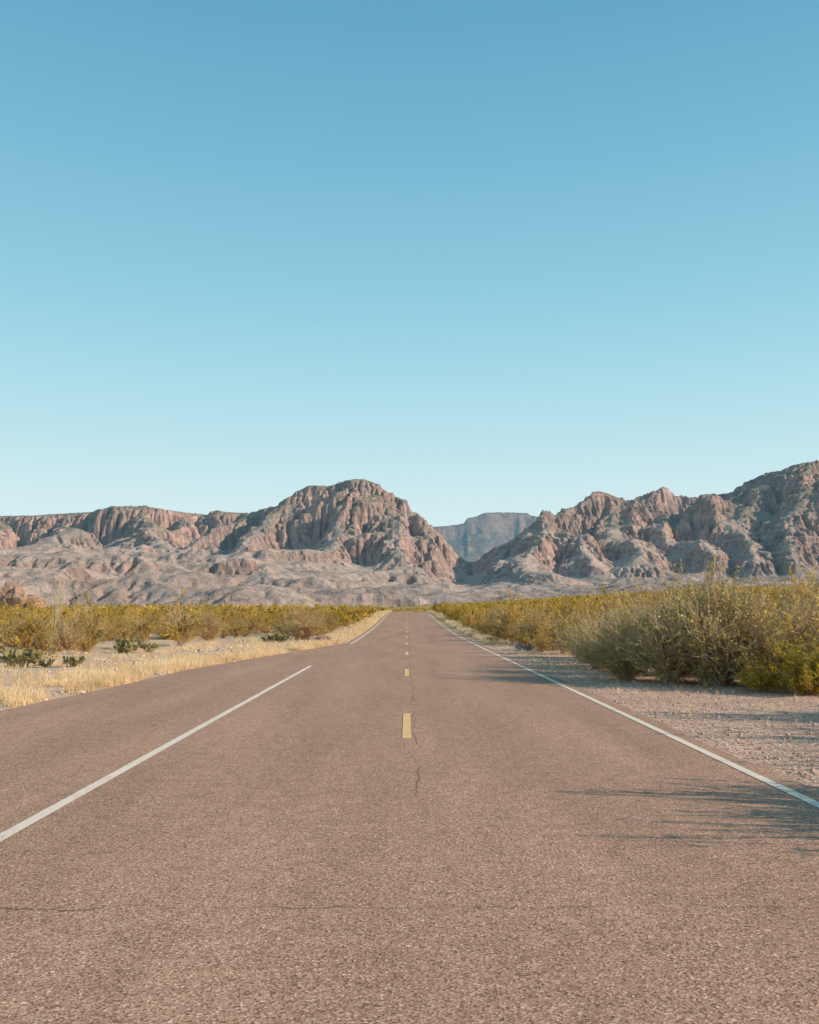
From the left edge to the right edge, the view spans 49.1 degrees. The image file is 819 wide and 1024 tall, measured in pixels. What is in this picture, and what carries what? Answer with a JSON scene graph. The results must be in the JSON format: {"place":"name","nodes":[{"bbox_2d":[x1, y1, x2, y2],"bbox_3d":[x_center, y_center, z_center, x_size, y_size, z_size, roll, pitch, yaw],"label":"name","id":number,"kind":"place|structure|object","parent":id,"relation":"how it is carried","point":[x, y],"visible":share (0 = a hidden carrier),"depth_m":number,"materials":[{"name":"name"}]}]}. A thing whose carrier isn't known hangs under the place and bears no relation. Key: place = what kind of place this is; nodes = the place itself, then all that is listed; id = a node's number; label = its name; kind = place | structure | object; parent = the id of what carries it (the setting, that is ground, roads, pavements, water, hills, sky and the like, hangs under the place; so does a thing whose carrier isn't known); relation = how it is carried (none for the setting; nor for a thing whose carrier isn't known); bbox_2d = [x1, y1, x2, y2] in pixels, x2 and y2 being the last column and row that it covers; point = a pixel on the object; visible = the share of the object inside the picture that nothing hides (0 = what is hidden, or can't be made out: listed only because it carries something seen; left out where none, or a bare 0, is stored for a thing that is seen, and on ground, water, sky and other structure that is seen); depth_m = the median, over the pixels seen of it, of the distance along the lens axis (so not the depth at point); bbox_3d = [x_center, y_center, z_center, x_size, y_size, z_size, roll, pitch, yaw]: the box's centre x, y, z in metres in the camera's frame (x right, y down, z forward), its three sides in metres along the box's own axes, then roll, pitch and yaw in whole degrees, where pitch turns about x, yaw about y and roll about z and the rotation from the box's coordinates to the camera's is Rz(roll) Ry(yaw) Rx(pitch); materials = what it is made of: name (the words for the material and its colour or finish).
{"place":"outdoors","nodes":[
{"label":"outdoors","id":0,"kind":"place"},
{"bbox_2d":[0,479,470,608],"bbox_3d":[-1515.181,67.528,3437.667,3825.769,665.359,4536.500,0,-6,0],"label":"mountain range","id":1,"kind":"structure","parent":0,"point":[352,542],"depth_m":3547.27,"materials":[{"name":"stone"}]},
{"bbox_2d":[0,611,818,1023],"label":"road","id":2,"kind":"structure","parent":0,"point":[494,839],"depth_m":6.37,"materials":[{"name":"asphalt"}]},
{"bbox_2d":[0,666,310,841],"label":"white edge line","id":3,"kind":"object","parent":2,"relation":"on","point":[9,832],"visible":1,"depth_m":9.45,"materials":[{"name":"paint"}]},
{"bbox_2d":[402,713,410,737],"bbox_3d":[-0.042,3.279,13.851,0.125,0.001,3.100,0,-6,0],"label":"yellow lane dash","id":4,"kind":"object","parent":2,"relation":"on","point":[406,732],"visible":1,"depth_m":13.60,"materials":[{"name":"paint"}]},
{"bbox_2d":[424,611,818,807],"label":"white edge line","id":5,"kind":"object","parent":2,"relation":"on","point":[772,783],"visible":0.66,"depth_m":11.40,"materials":[{"name":"paint"}]},
{"bbox_2d":[0,585,818,789],"bbox_3d":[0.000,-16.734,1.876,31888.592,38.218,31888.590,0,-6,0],"label":"ground","id":6,"kind":"structure","parent":0,"point":[803,746],"depth_m":17.79,"materials":[{"name":"gravel"}]},
{"bbox_2d":[0,606,16,646],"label":"creosote bush","id":7,"kind":"object","parent":6,"relation":"on","point":[4,610],"visible":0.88,"depth_m":34.24,"materials":[{"name":"yellow plant"}]},
{"bbox_2d":[0,616,20,646],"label":"creosote bush","id":8,"kind":"object","parent":6,"relation":"on","point":[5,638],"visible":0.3,"depth_m":43.57,"materials":[{"name":"yellow plant"}]},
{"bbox_2d":[0,610,31,646],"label":"creosote bush","id":9,"kind":"object","parent":6,"relation":"on","point":[20,615],"visible":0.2,"depth_m":44.39,"materials":[{"name":"yellow plant"}]},
{"bbox_2d":[3,592,30,626],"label":"creosote bush","id":10,"kind":"object","parent":6,"relation":"on","point":[5,620],"visible":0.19,"depth_m":64.04,"materials":[{"name":"yellow plant"}]},
{"bbox_2d":[0,648,46,667],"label":"prickly pear cactus","id":11,"kind":"object","parent":6,"relation":"on","point":[34,658],"visible":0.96,"depth_m":29.38,"materials":[{"name":"plant"}]},
{"bbox_2d":[0,581,47,608],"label":"rock outcrop","id":12,"kind":"object","parent":6,"relation":"on","point":[10,592],"visible":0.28,"depth_m":147.36,"materials":[{"name":"stone"}]},
{"bbox_2d":[5,600,45,633],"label":"creosote bush","id":13,"kind":"object","parent":6,"relation":"on","point":[26,616],"visible":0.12,"depth_m":59.69,"materials":[{"name":"yellow plant"}]},
{"bbox_2d":[2,614,53,649],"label":"creosote bush","id":14,"kind":"object","parent":6,"relation":"on","point":[8,635],"visible":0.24,"depth_m":38.34,"materials":[{"name":"yellow plant"}]},
{"bbox_2d":[0,598,61,659],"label":"creosote bush","id":15,"kind":"object","parent":6,"relation":"on","point":[42,645],"visible":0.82,"depth_m":32.91,"materials":[{"name":"yellow plant"}]},
{"bbox_2d":[29,606,56,641],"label":"creosote bush","id":16,"kind":"object","parent":6,"relation":"on","point":[42,630],"visible":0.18,"depth_m":44.56,"materials":[{"name":"yellow plant"}]},
{"bbox_2d":[38,658,55,667],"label":"prickly pear cactus","id":17,"kind":"object","parent":6,"relation":"on","point":[48,663],"visible":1,"depth_m":29.11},
{"bbox_2d":[45,576,63,630],"bbox_3d":[-19.449,5.329,49.414,0.698,3.836,1.622,-1,-6,6],"label":"ocotillo","id":18,"kind":"object","parent":6,"relation":"on","point":[56,619],"visible":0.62,"depth_m":49.61,"materials":[{"name":"beige plant"}]},
{"bbox_2d":[46,605,72,631],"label":"creosote bush","id":19,"kind":"object","parent":6,"relation":"on","point":[65,617],"visible":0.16,"depth_m":60.01,"materials":[{"name":"yellow plant"}]},
{"bbox_2d":[57,578,65,631],"bbox_3d":[-16.822,4.779,42.963,0.285,3.442,0.894,6,-9,-44],"label":"ocotillo","id":20,"kind":"object","parent":6,"relation":"on","point":[58,600],"visible":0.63,"depth_m":42.80,"materials":[{"name":"beige plant"}]},
{"bbox_2d":[43,610,91,651],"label":"beige bush","id":21,"kind":"object","parent":6,"relation":"on","point":[63,639],"visible":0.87,"depth_m":40.44,"materials":[{"name":"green plant"}]},
{"bbox_2d":[49,601,91,649],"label":"creosote bush","id":22,"kind":"object","parent":6,"relation":"on","point":[74,629],"visible":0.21,"depth_m":41.78,"materials":[{"name":"yellow plant"}]},
{"bbox_2d":[62,655,85,666],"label":"prickly pear cactus","id":23,"kind":"object","parent":6,"relation":"on","point":[73,660],"visible":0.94,"depth_m":29.20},
{"bbox_2d":[66,580,99,624],"bbox_3d":[-15.886,4.873,43.575,1.629,3.430,0.281,0,-6,4],"label":"ocotillo","id":24,"kind":"object","parent":6,"relation":"on","point":[82,602],"visible":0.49,"depth_m":43.62,"materials":[{"name":"beige plant"}]},
{"bbox_2d":[61,591,108,632],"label":"creosote bush","id":25,"kind":"object","parent":6,"relation":"on","point":[80,608],"visible":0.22,"depth_m":47.78,"materials":[{"name":"yellow plant"}]},
{"bbox_2d":[58,598,114,648],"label":"creosote bush","id":26,"kind":"object","parent":6,"relation":"on","point":[99,633],"visible":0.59,"depth_m":42.47,"materials":[{"name":"yellow plant"}]},
{"bbox_2d":[73,621,99,652],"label":"shrub","id":27,"kind":"object","parent":6,"relation":"on","point":[84,647],"visible":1,"depth_m":38.63,"materials":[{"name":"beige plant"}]},
{"bbox_2d":[102,620,118,641],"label":"creosote bush","id":28,"kind":"object","parent":6,"relation":"on","point":[109,638],"visible":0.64,"depth_m":54.30,"materials":[{"name":"yellow plant"}]},
{"bbox_2d":[97,605,123,625],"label":"creosote bush","id":29,"kind":"object","parent":6,"relation":"on","point":[101,622],"visible":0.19,"depth_m":71.77,"materials":[{"name":"yellow plant"}]},
{"bbox_2d":[104,607,136,638],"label":"creosote bush","id":30,"kind":"object","parent":6,"relation":"on","point":[121,625],"visible":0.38,"depth_m":56.46,"materials":[{"name":"yellow plant"}]},
{"bbox_2d":[113,639,139,652],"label":"prickly pear cactus","id":31,"kind":"object","parent":6,"relation":"on","point":[126,646],"visible":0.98,"depth_m":39.39,"materials":[{"name":"plant"}]},
{"bbox_2d":[111,621,144,645],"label":"creosote bush","id":32,"kind":"object","parent":6,"relation":"on","point":[125,633],"visible":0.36,"depth_m":43.31,"materials":[{"name":"yellow plant"}]},
{"bbox_2d":[116,638,141,650],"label":"prickly pear cactus","id":33,"kind":"object","parent":6,"relation":"on","point":[138,640],"visible":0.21,"depth_m":41.93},
{"bbox_2d":[115,606,143,634],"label":"creosote bush","id":34,"kind":"object","parent":6,"relation":"on","point":[131,618],"visible":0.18,"depth_m":70.05,"materials":[{"name":"yellow plant"}]},
{"bbox_2d":[111,608,163,641],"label":"creosote bush","id":35,"kind":"object","parent":6,"relation":"on","point":[144,628],"visible":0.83,"depth_m":51.57,"materials":[{"name":"yellow plant"}]},
{"bbox_2d":[140,641,158,651],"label":"prickly pear cactus","id":36,"kind":"object","parent":6,"relation":"on","point":[154,645],"visible":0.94,"depth_m":40.54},
{"bbox_2d":[152,620,171,639],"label":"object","id":37,"kind":"object","parent":6,"relation":"on","point":[161,634],"visible":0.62,"depth_m":55.83,"materials":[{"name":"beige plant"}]},
{"bbox_2d":[154,601,196,639],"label":"beige bush","id":38,"kind":"object","parent":6,"relation":"on","point":[169,621],"visible":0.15,"depth_m":57.33,"materials":[{"name":"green plant"}]},
{"bbox_2d":[165,581,193,625],"bbox_3d":[-13.714,5.805,53.529,1.777,3.741,0.306,-1,-6,5],"label":"ocotillo","id":39,"kind":"object","parent":6,"relation":"on","point":[179,601],"visible":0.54,"depth_m":53.59,"materials":[{"name":"beige plant"}]},
{"bbox_2d":[159,588,207,645],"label":"creosote bush","id":40,"kind":"object","parent":6,"relation":"on","point":[178,635],"visible":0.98,"depth_m":46.90,"materials":[{"name":"yellow plant"}]},
{"bbox_2d":[191,603,226,640],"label":"beige bush","id":41,"kind":"object","parent":6,"relation":"on","point":[209,632],"visible":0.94,"depth_m":55.26,"materials":[{"name":"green plant"}]},
{"bbox_2d":[205,599,222,622],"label":"creosote bush","id":42,"kind":"object","parent":6,"relation":"on","point":[209,611],"visible":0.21,"depth_m":77.47,"materials":[{"name":"yellow plant"}]},
{"bbox_2d":[216,616,234,637],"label":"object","id":43,"kind":"object","parent":6,"relation":"on","point":[223,634],"visible":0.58,"depth_m":65.32,"materials":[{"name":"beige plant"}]},
{"bbox_2d":[218,597,241,625],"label":"creosote bush","id":44,"kind":"object","parent":6,"relation":"on","point":[229,614],"visible":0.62,"depth_m":80.05,"materials":[{"name":"yellow plant"}]},
{"bbox_2d":[227,609,249,637],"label":"shrub","id":45,"kind":"object","parent":6,"relation":"on","point":[236,632],"visible":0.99,"depth_m":62.72,"materials":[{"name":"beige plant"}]},
{"bbox_2d":[227,610,258,633],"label":"creosote bush","id":46,"kind":"object","parent":6,"relation":"on","point":[251,627],"visible":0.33,"depth_m":69.06,"materials":[{"name":"yellow plant"}]},
{"bbox_2d":[234,605,260,631],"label":"creosote bush","id":47,"kind":"object","parent":6,"relation":"on","point":[247,614],"visible":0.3,"depth_m":72.37,"materials":[{"name":"yellow plant"}]},
{"bbox_2d":[247,607,269,633],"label":"shrub","id":48,"kind":"object","parent":6,"relation":"on","point":[256,628],"visible":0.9,"depth_m":70.71,"materials":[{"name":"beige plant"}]},
{"bbox_2d":[262,615,295,634],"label":"creosote bush","id":49,"kind":"object","parent":6,"relation":"on","point":[277,631],"visible":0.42,"depth_m":65.12,"materials":[{"name":"yellow plant"}]},
{"bbox_2d":[271,631,290,642],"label":"prickly pear cactus","id":50,"kind":"object","parent":6,"relation":"on","point":[280,638],"visible":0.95,"depth_m":52.79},
{"bbox_2d":[274,605,292,623],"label":"creosote bush","id":51,"kind":"object","parent":6,"relation":"on","point":[283,616],"visible":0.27,"depth_m":79.75,"materials":[{"name":"yellow plant"}]},
{"bbox_2d":[278,602,298,632],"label":"creosote bush","id":52,"kind":"object","parent":6,"relation":"on","point":[290,607],"visible":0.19,"depth_m":68.15,"materials":[{"name":"yellow plant"}]},
{"bbox_2d":[276,593,331,640],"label":"beige bush","id":53,"kind":"object","parent":6,"relation":"on","point":[303,628],"visible":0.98,"depth_m":56.23,"materials":[{"name":"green plant"}]},
{"bbox_2d":[313,602,341,632],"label":"creosote bush","id":54,"kind":"object","parent":6,"relation":"on","point":[330,621],"visible":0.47,"depth_m":71.66,"materials":[{"name":"yellow plant"}]},
{"bbox_2d":[0,583,817,626],"bbox_3d":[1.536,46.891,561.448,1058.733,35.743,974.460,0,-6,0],"label":"desert scrub","id":55,"kind":"object","parent":6,"relation":"on","point":[346,614],"visible":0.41,"depth_m":113.59,"materials":[{"name":"green plant"}]},
{"bbox_2d":[463,606,478,627],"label":"creosote bush","id":56,"kind":"object","parent":6,"relation":"on","point":[470,621],"visible":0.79,"depth_m":82.06,"materials":[{"name":"yellow plant"}]},
{"bbox_2d":[470,612,489,634],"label":"creosote bush","id":57,"kind":"object","parent":6,"relation":"on","point":[485,633],"visible":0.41,"depth_m":67.20,"materials":[{"name":"green plant"}]},
{"bbox_2d":[481,601,504,635],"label":"creosote bush","id":58,"kind":"object","parent":6,"relation":"on","point":[489,627],"visible":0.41,"depth_m":65.47,"materials":[{"name":"green plant"}]},
{"bbox_2d":[483,600,507,632],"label":"beige bush","id":59,"kind":"object","parent":6,"relation":"on","point":[496,621],"visible":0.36,"depth_m":63.29,"materials":[{"name":"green plant"}]},
{"bbox_2d":[490,596,522,634],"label":"creosote bush","id":60,"kind":"object","parent":6,"relation":"on","point":[507,615],"visible":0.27,"depth_m":57.44,"materials":[{"name":"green plant"}]},
{"bbox_2d":[504,624,517,642],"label":"creosote bush","id":61,"kind":"object","parent":6,"relation":"on","point":[511,638],"visible":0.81,"depth_m":52.02,"materials":[{"name":"yellow plant"}]},
{"bbox_2d":[497,587,533,636],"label":"creosote bush","id":62,"kind":"object","parent":6,"relation":"on","point":[510,620],"visible":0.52,"depth_m":54.09,"materials":[{"name":"yellow plant"}]},
{"bbox_2d":[516,629,535,645],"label":"creosote bush","id":63,"kind":"object","parent":6,"relation":"on","point":[525,640],"visible":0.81,"depth_m":46.27,"materials":[{"name":"yellow plant"}]},
{"bbox_2d":[517,609,546,641],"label":"creosote bush","id":64,"kind":"object","parent":6,"relation":"on","point":[529,627],"visible":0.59,"depth_m":48.10,"materials":[{"name":"green plant"}]},
{"bbox_2d":[512,597,562,635],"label":"beige bush","id":65,"kind":"object","parent":6,"relation":"on","point":[547,618],"visible":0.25,"depth_m":49.33,"materials":[{"name":"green plant"}]},
{"bbox_2d":[527,622,553,651],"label":"creosote bush","id":66,"kind":"object","parent":6,"relation":"on","point":[539,647],"visible":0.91,"depth_m":39.93,"materials":[{"name":"yellow plant"}]},
{"bbox_2d":[540,598,560,625],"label":"creosote bush","id":67,"kind":"object","parent":6,"relation":"on","point":[547,611],"visible":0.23,"depth_m":68.61,"materials":[{"name":"green plant"}]},
{"bbox_2d":[537,612,566,649],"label":"creosote bush","id":68,"kind":"object","parent":6,"relation":"on","point":[554,647],"visible":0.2,"depth_m":41.19,"materials":[{"name":"green plant"}]},
{"bbox_2d":[537,595,579,653],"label":"creosote bush","id":69,"kind":"object","parent":6,"relation":"on","point":[552,635],"visible":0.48,"depth_m":37.93,"materials":[{"name":"green plant"}]},
{"bbox_2d":[547,594,579,622],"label":"creosote bush","id":70,"kind":"object","parent":6,"relation":"on","point":[561,608],"visible":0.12,"depth_m":60.65,"materials":[{"name":"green plant"}]},
{"bbox_2d":[542,607,605,654],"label":"mesquite bush","id":71,"kind":"object","parent":6,"relation":"on","point":[561,631],"visible":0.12,"depth_m":34.63,"materials":[{"name":"green plant"}]},
{"bbox_2d":[550,612,603,663],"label":"mesquite bush","id":72,"kind":"object","parent":6,"relation":"on","point":[573,632],"visible":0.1,"depth_m":31.19,"materials":[{"name":"green plant"}]},
{"bbox_2d":[564,593,599,628],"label":"creosote bush","id":73,"kind":"object","parent":6,"relation":"on","point":[581,610],"visible":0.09,"depth_m":46.15,"materials":[{"name":"green plant"}]},
{"bbox_2d":[554,607,614,669],"bbox_3d":[6.061,3.932,27.985,2.861,2.156,3.338,0,-6,1],"label":"mesquite bush","id":74,"kind":"object","parent":6,"relation":"on","point":[591,639],"visible":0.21,"depth_m":27.86,"materials":[{"name":"green plant"}]},
{"bbox_2d":[586,582,623,618],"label":"creosote bush","id":75,"kind":"object","parent":6,"relation":"on","point":[609,606],"visible":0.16,"depth_m":50.81,"materials":[{"name":"green plant"}]},
{"bbox_2d":[568,597,668,680],"bbox_3d":[5.661,3.354,23.353,3.130,2.287,2.682,0,-6,0],"label":"mesquite bush","id":76,"kind":"object","parent":6,"relation":"on","point":[621,670],"visible":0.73,"depth_m":23.16,"materials":[{"name":"green plant"}]},
{"bbox_2d":[575,588,672,675],"bbox_3d":[6.313,3.405,25.485,3.139,2.598,2.396,-5,-8,38],"label":"mesquite bush","id":77,"kind":"object","parent":6,"relation":"on","point":[631,630],"visible":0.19,"depth_m":25.39,"materials":[{"name":"green plant"}]},
{"bbox_2d":[599,589,656,636],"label":"mesquite bush","id":78,"kind":"object","parent":6,"relation":"on","point":[628,610],"visible":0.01,"depth_m":29.24,"materials":[{"name":"green plant"}]},
{"bbox_2d":[601,577,731,684],"bbox_3d":[6.551,2.972,22.474,3.244,2.791,2.984,1,-6,-8],"label":"mesquite bush","id":79,"kind":"object","parent":6,"relation":"on","point":[667,668],"visible":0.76,"depth_m":22.11,"materials":[{"name":"green plant"}]},
{"bbox_2d":[652,578,681,606],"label":"creosote bush","id":80,"kind":"object","parent":6,"relation":"on","point":[664,593],"visible":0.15,"depth_m":66.16,"materials":[{"name":"green plant"}]},
{"bbox_2d":[639,567,711,675],"bbox_3d":[8.000,3.161,25.574,3.577,3.267,4.173,-4,-7,30],"label":"mesquite bush","id":81,"kind":"object","parent":6,"relation":"on","point":[657,599],"visible":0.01,"depth_m":25.66,"materials":[{"name":"green plant"}]},
{"bbox_2d":[622,554,797,687],"bbox_3d":[7.205,2.670,21.887,3.338,3.352,4.402,8,-10,-51],"label":"mesquite bush","id":82,"kind":"object","parent":6,"relation":"on","point":[713,669],"visible":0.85,"depth_m":21.45,"materials":[{"name":"green plant"}]},
{"bbox_2d":[660,559,776,682],"bbox_3d":[7.773,2.778,22.901,2.663,3.319,3.488,3,-7,-22],"label":"mesquite bush","id":83,"kind":"object","parent":6,"relation":"on","point":[729,680],"visible":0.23,"depth_m":22.47,"materials":[{"name":"green plant"}]},
{"bbox_2d":[704,571,803,675],"bbox_3d":[9.549,3.199,25.477,3.511,3.021,3.817,-3,-7,23],"label":"mesquite bush","id":84,"kind":"object","parent":6,"relation":"on","point":[757,606],"visible":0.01,"depth_m":25.29,"materials":[{"name":"green plant"}]},
{"bbox_2d":[745,576,772,603],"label":"creosote bush","id":85,"kind":"object","parent":6,"relation":"on","point":[754,591],"visible":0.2,"depth_m":68.17,"materials":[{"name":"green plant"}]},
{"bbox_2d":[732,657,787,691],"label":"yellow bush","id":86,"kind":"object","parent":6,"relation":"on","point":[757,683],"visible":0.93,"depth_m":19.83,"materials":[{"name":"green plant"}]},
{"bbox_2d":[748,577,777,600],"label":"creosote bush","id":87,"kind":"object","parent":6,"relation":"on","point":[761,588],"visible":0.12,"depth_m":76.19,"materials":[{"name":"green plant"}]},
{"bbox_2d":[717,573,818,688],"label":"mesquite bush","id":88,"kind":"object","parent":6,"relation":"on","point":[764,645],"visible":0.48,"depth_m":20.74,"materials":[{"name":"green plant"}]},
{"bbox_2d":[764,567,789,621],"bbox_3d":[11.919,3.378,29.099,0.854,3.285,0.272,-6,-9,43],"label":"ocotillo","id":89,"kind":"object","parent":6,"relation":"on","point":[784,593],"visible":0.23,"depth_m":29.02,"materials":[{"name":"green plant"}]},
{"bbox_2d":[739,563,818,664],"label":"mesquite bush","id":90,"kind":"object","parent":6,"relation":"on","point":[810,618],"visible":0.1,"depth_m":21.73,"materials":[{"name":"green plant"}]},
{"bbox_2d":[748,636,818,694],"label":"yellow bush","id":91,"kind":"object","parent":6,"relation":"on","point":[803,678],"visible":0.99,"depth_m":19.22,"materials":[{"name":"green plant"}]},
{"bbox_2d":[769,565,816,621],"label":"creosote bush","id":92,"kind":"object","parent":6,"relation":"on","point":[793,581],"visible":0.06,"depth_m":34.02,"materials":[{"name":"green plant"}]},
{"bbox_2d":[769,566,818,634],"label":"mesquite bush","id":93,"kind":"object","parent":6,"relation":"on","point":[802,602],"visible":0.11,"depth_m":24.53,"materials":[{"name":"green plant"}]},
{"bbox_2d":[769,595,818,648],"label":"mesquite bush","id":94,"kind":"object","parent":6,"relation":"on","point":[797,635],"visible":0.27,"depth_m":21.47,"materials":[{"name":"green plant"}]},
{"bbox_2d":[787,638,818,670],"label":"yellow bush","id":95,"kind":"object","parent":6,"relation":"on","point":[816,654],"visible":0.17,"depth_m":19.94,"materials":[{"name":"green plant"}]},
{"bbox_2d":[796,570,817,615],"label":"creosote bush","id":96,"kind":"object","parent":6,"relation":"on","point":[810,587],"visible":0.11,"depth_m":40.91,"materials":[{"name":"green plant"}]},
{"bbox_2d":[0,610,818,724],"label":"dry grass","id":97,"kind":"structure","parent":0,"point":[91,679],"depth_m":28.66,"materials":[{"name":"plant"}]},
{"bbox_2d":[0,0,818,526],"label":"sky","id":98,"kind":"structure","parent":0,"point":[462,260],"materials":[{"name":"blue"}]},
{"bbox_2d":[433,512,536,561],"bbox_3d":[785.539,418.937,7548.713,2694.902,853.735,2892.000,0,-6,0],"label":"distant mesa","id":99,"kind":"structure","parent":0,"point":[473,539],"depth_m":7276.55,"materials":[{"name":"stone"}]},
{"bbox_2d":[471,460,818,602],"bbox_3d":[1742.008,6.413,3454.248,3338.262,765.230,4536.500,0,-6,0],"label":"mountain range","id":100,"kind":"structure","parent":0,"point":[763,527],"depth_m":3531.37,"materials":[{"name":"stone"}]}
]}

